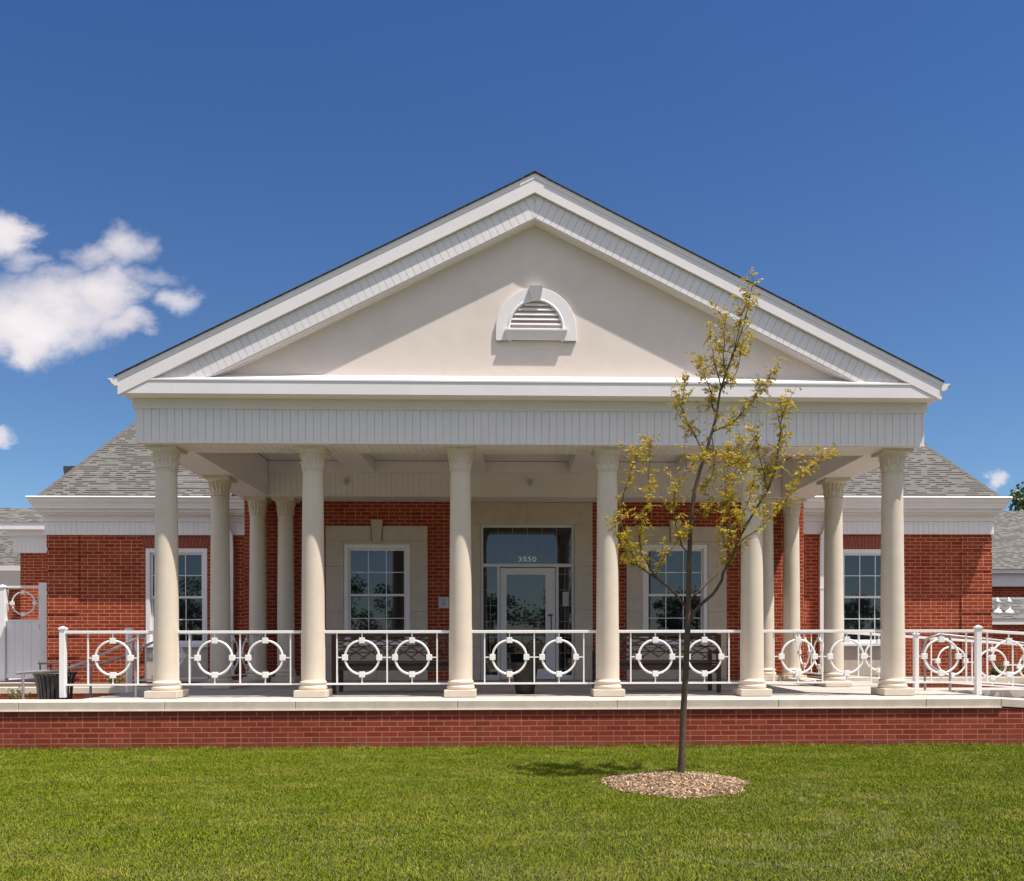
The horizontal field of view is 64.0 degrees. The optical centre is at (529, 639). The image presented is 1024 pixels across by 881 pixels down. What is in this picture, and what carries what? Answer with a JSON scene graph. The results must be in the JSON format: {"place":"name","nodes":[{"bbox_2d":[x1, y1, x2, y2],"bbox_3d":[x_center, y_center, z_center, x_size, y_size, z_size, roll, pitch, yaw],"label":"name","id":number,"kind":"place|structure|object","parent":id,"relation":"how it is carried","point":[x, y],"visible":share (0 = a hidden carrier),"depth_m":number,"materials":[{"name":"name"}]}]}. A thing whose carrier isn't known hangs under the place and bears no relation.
{"place":"outdoors","nodes":[
{"label":"outdoors","id":0,"kind":"place"},
{"bbox_2d":[0,678,34,683],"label":"garden path","id":1,"kind":"structure","parent":0,"point":[18,681],"depth_m":17.33,"materials":[{"name":"concrete"}]},
{"bbox_2d":[0,583,46,680],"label":"garden gate","id":2,"kind":"structure","parent":1,"relation":"on","point":[23,645],"depth_m":17.18,"materials":[{"name":"white wood"}]},
{"bbox_2d":[0,741,1023,880],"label":"lawn ground","id":3,"kind":"structure","parent":0,"point":[564,877],"depth_m":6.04,"materials":[{"name":"plant"}]},
{"bbox_2d":[0,530,19,619],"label":"brick building","id":4,"kind":"structure","parent":3,"relation":"on","point":[9,567],"depth_m":22.31,"materials":[{"name":"concrete"}]},
{"bbox_2d":[0,508,46,619],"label":"brick building","id":5,"kind":"structure","parent":3,"relation":"on","point":[24,528],"depth_m":20.55,"materials":[{"name":"red brick"}]},
{"bbox_2d":[0,683,151,699],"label":"planting bed","id":6,"kind":"object","parent":3,"relation":"on","point":[80,692],"visible":0.18,"depth_m":14.59,"materials":[{"name":"stone"}]},
{"bbox_2d":[2,687,31,699],"bbox_3d":[-8.861,1.095,14.130,0.435,0.570,0.476,0,0,-2],"label":"shrub","id":7,"kind":"object","parent":6,"relation":"in","point":[18,692],"visible":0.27,"depth_m":14.15,"materials":[{"name":"green plant"}]},
{"bbox_2d":[106,676,124,683],"bbox_3d":[-7.573,0.777,14.921,0.298,0.265,0.426,0,0,-2],"label":"shrub","id":8,"kind":"object","parent":6,"relation":"on","point":[115,680],"visible":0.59,"depth_m":14.92,"materials":[{"name":"green plant"}]},
{"bbox_2d":[132,674,146,683],"bbox_3d":[-7.143,0.767,14.932,0.341,0.283,0.343,0,0,26],"label":"shrub","id":9,"kind":"object","parent":6,"relation":"on","point":[140,682],"visible":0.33,"depth_m":14.90,"materials":[{"name":"green plant"}]},
{"bbox_2d":[0,696,1023,750],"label":"retaining wall","id":10,"kind":"structure","parent":3,"relation":"on","point":[34,724],"depth_m":11.03,"materials":[{"name":"red brick"}]},
{"bbox_2d":[25,170,1012,697],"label":"brick building","id":11,"kind":"structure","parent":3,"relation":"on","point":[427,426],"depth_m":11.89,"materials":[{"name":"red brick"}]},
{"bbox_2d":[58,626,153,697],"bbox_3d":[-6.026,0.322,11.697,1.339,1.022,0.097,0,0,-2],"label":"railing","id":12,"kind":"object","parent":11,"relation":"attached to","point":[63,633],"visible":0.95,"depth_m":11.68,"materials":[{"name":"white metal"}]},
{"bbox_2d":[146,548,208,647],"bbox_3d":[-7.221,-0.844,16.789,1.304,2.027,0.175,0,0,-2],"label":"window","id":13,"kind":"structure","parent":11,"relation":"in","point":[192,562],"depth_m":16.82,"materials":[{"name":"white glass"}]},
{"bbox_2d":[177,630,300,684],"bbox_3d":[-4.157,0.263,11.778,1.775,0.795,0.055,0,0,-2],"label":"railing","id":14,"kind":"object","parent":11,"relation":"attached to","point":[247,657],"visible":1,"depth_m":11.76,"materials":[{"name":"white metal"}]},
{"bbox_2d":[231,634,256,676],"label":"railing","id":15,"kind":"object","parent":11,"relation":"attached to","point":[242,654],"visible":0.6,"depth_m":15.11,"materials":[{"name":"white metal"}]},
{"bbox_2d":[344,544,411,646],"bbox_3d":[-3.052,-0.870,16.443,1.383,2.067,0.175,0,0,-2],"label":"window","id":16,"kind":"structure","parent":11,"relation":"in","point":[376,576],"depth_m":16.48,"materials":[{"name":"white glass"}]},
{"bbox_2d":[324,630,448,684],"bbox_3d":[-2.054,0.260,11.836,1.809,0.795,0.055,0,0,-2],"label":"railing","id":17,"kind":"object","parent":11,"relation":"attached to","point":[394,657],"visible":0.99,"depth_m":11.82,"materials":[{"name":"white metal"}]},
{"bbox_2d":[500,568,555,678],"bbox_3d":[-0.026,-0.314,16.535,1.115,2.255,0.107,0,0,-2],"label":"door","id":18,"kind":"structure","parent":11,"relation":"in","point":[527,595],"depth_m":16.56,"materials":[{"name":"paint"}]},
{"bbox_2d":[472,629,596,683],"bbox_3d":[0.072,0.256,11.894,1.821,0.795,0.055,0,0,-2],"label":"railing","id":19,"kind":"object","parent":11,"relation":"attached to","point":[541,656],"visible":1,"depth_m":11.88,"materials":[{"name":"white metal"}]},
{"bbox_2d":[641,545,709,646],"bbox_3d":[2.954,-0.880,16.608,1.383,2.067,0.175,0,0,-2],"label":"window","id":20,"kind":"structure","parent":11,"relation":"in","point":[662,610],"depth_m":16.64,"materials":[{"name":"white glass"}]},
{"bbox_2d":[619,629,741,683],"bbox_3d":[2.197,0.253,11.953,1.807,0.795,0.055,0,0,-2],"label":"railing","id":21,"kind":"object","parent":11,"relation":"attached to","point":[672,656],"visible":0.91,"depth_m":11.94,"materials":[{"name":"white metal"}]},
{"bbox_2d":[793,633,823,674],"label":"railing","id":22,"kind":"object","parent":11,"relation":"attached to","point":[809,651],"visible":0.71,"depth_m":15.34,"materials":[{"name":"white metal"}]},
{"bbox_2d":[763,629,882,683],"bbox_3d":[4.297,0.249,12.010,1.770,0.795,0.055,0,0,-2],"label":"railing","id":23,"kind":"object","parent":11,"relation":"attached to","point":[829,656],"visible":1,"depth_m":12.00,"materials":[{"name":"white metal"}]},
{"bbox_2d":[843,549,880,645],"bbox_3d":[7.106,-0.869,17.182,1.300,2.030,0.175,0,0,-2],"label":"window","id":24,"kind":"structure","parent":11,"relation":"in","point":[861,567],"depth_m":17.22,"materials":[{"name":"glass"}]},
{"bbox_2d":[590,770,756,799],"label":"mulch","id":25,"kind":"object","parent":3,"relation":"on","point":[693,784],"visible":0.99,"depth_m":7.97,"materials":[{"name":"brown wood"}]},
{"bbox_2d":[605,267,841,772],"bbox_3d":[2.013,-1.168,8.499,2.446,5.312,1.284,0,0,13],"label":"young tree","id":26,"kind":"object","parent":3,"relation":"on","point":[727,503],"visible":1,"depth_m":8.40,"materials":[{"name":"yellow plant"}]},
{"bbox_2d":[807,675,1023,688],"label":"planting bed","id":27,"kind":"object","parent":3,"relation":"on","point":[1017,679],"visible":0.03,"depth_m":15.23,"materials":[{"name":"stone"}]},
{"bbox_2d":[1008,481,1023,510],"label":"oak tree","id":28,"kind":"object","parent":3,"relation":"on","point":[1018,502],"visible":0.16,"depth_m":35.90,"materials":[{"name":"green plant"}]},
{"bbox_2d":[0,0,1023,510],"label":"sky","id":29,"kind":"structure","parent":0,"point":[170,170],"materials":[{"name":"blue"}]},
{"bbox_2d":[86,678,1023,698],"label":"terrace","id":30,"kind":"structure","parent":0,"point":[509,691],"depth_m":13.24,"materials":[{"name":"concrete"}]},
{"bbox_2d":[124,627,207,691],"bbox_3d":[-5.878,0.322,13.339,0.096,1.022,1.343,0,0,41],"label":"railing","id":31,"kind":"object","parent":30,"relation":"on","point":[183,655],"visible":0.38,"depth_m":13.05,"materials":[{"name":"white metal"}]},
{"bbox_2d":[331,633,448,693],"bbox_3d":[-2.045,0.369,12.757,1.930,0.915,0.661,0,0,-2],"label":"bench","id":32,"kind":"object","parent":30,"relation":"on","point":[371,665],"visible":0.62,"depth_m":12.45,"materials":[{"name":"black metal"}]},
{"bbox_2d":[511,662,538,693],"bbox_3d":[-0.065,0.588,12.441,0.430,0.470,0.430,0,0,-2],"label":"planter pot","id":33,"kind":"object","parent":30,"relation":"on","point":[526,674],"visible":0.87,"depth_m":12.30,"materials":[{"name":"plastic"}]},
{"bbox_2d":[592,633,720,691],"bbox_3d":[1.974,0.362,12.867,1.930,0.915,0.661,0,0,-2],"label":"bench","id":34,"kind":"object","parent":30,"relation":"on","point":[664,664],"visible":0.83,"depth_m":12.56,"materials":[{"name":"black metal"}]},
{"bbox_2d":[905,625,982,694],"bbox_3d":[6.056,0.302,12.007,1.120,1.022,0.096,0,0,2],"label":"railing","id":35,"kind":"object","parent":30,"relation":"on","point":[977,631],"visible":0.97,"depth_m":11.99,"materials":[{"name":"white metal"}]},
{"bbox_2d":[982,630,1023,685],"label":"railing","id":36,"kind":"object","parent":35,"relation":"attached to","point":[992,656],"visible":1,"depth_m":11.98,"materials":[{"name":"white metal"}]},
{"bbox_2d":[990,662,1011,675],"bbox_3d":[9.031,0.598,15.707,0.363,0.329,0.445,0,0,23],"label":"shrub","id":37,"kind":"object","parent":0,"point":[994,671],"visible":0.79,"depth_m":15.66,"materials":[{"name":"green plant"}]},
{"bbox_2d":[991,511,1023,674],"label":"brick building","id":38,"kind":"structure","parent":0,"point":[1007,572],"depth_m":26.53,"materials":[{"name":"brick"}]},
{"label":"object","id":39,"kind":"structure","parent":0,"visible":0},
{"bbox_2d":[32,662,77,699],"bbox_3d":[-7.491,0.860,12.938,0.630,0.990,0.629,0,0,-2],"label":"litter bin","id":40,"kind":"object","parent":39,"relation":"on","point":[47,685],"visible":0.56,"depth_m":12.75,"materials":[{"name":"metal"}]},
{"bbox_2d":[16,634,144,698],"bbox_3d":[-6.446,0.659,11.784,1.811,1.469,0.049,0,0,-2],"label":"handrail","id":41,"kind":"object","parent":39,"relation":"on","point":[134,640],"visible":0.81,"depth_m":11.78,"materials":[{"name":"grey metal"}]},
{"bbox_2d":[74,634,183,697],"bbox_3d":[-6.311,0.643,12.920,1.702,1.501,0.042,0,0,-2],"label":"handrail","id":42,"kind":"object","parent":39,"relation":"on","point":[102,663],"visible":0.55,"depth_m":12.89,"materials":[{"name":"grey metal"}]},
{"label":"ramp path","id":43,"kind":"structure","parent":0,"visible":0},
{"bbox_2d":[844,633,1023,687],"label":"railing","id":44,"kind":"object","parent":43,"relation":"on","point":[990,677],"visible":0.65,"depth_m":14.24,"materials":[{"name":"white metal"}]},
{"bbox_2d":[921,633,1023,690],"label":"handrail","id":45,"kind":"object","parent":43,"relation":"on","point":[949,636],"visible":0.81,"depth_m":13.04,"materials":[{"name":"grey metal"}]}
]}

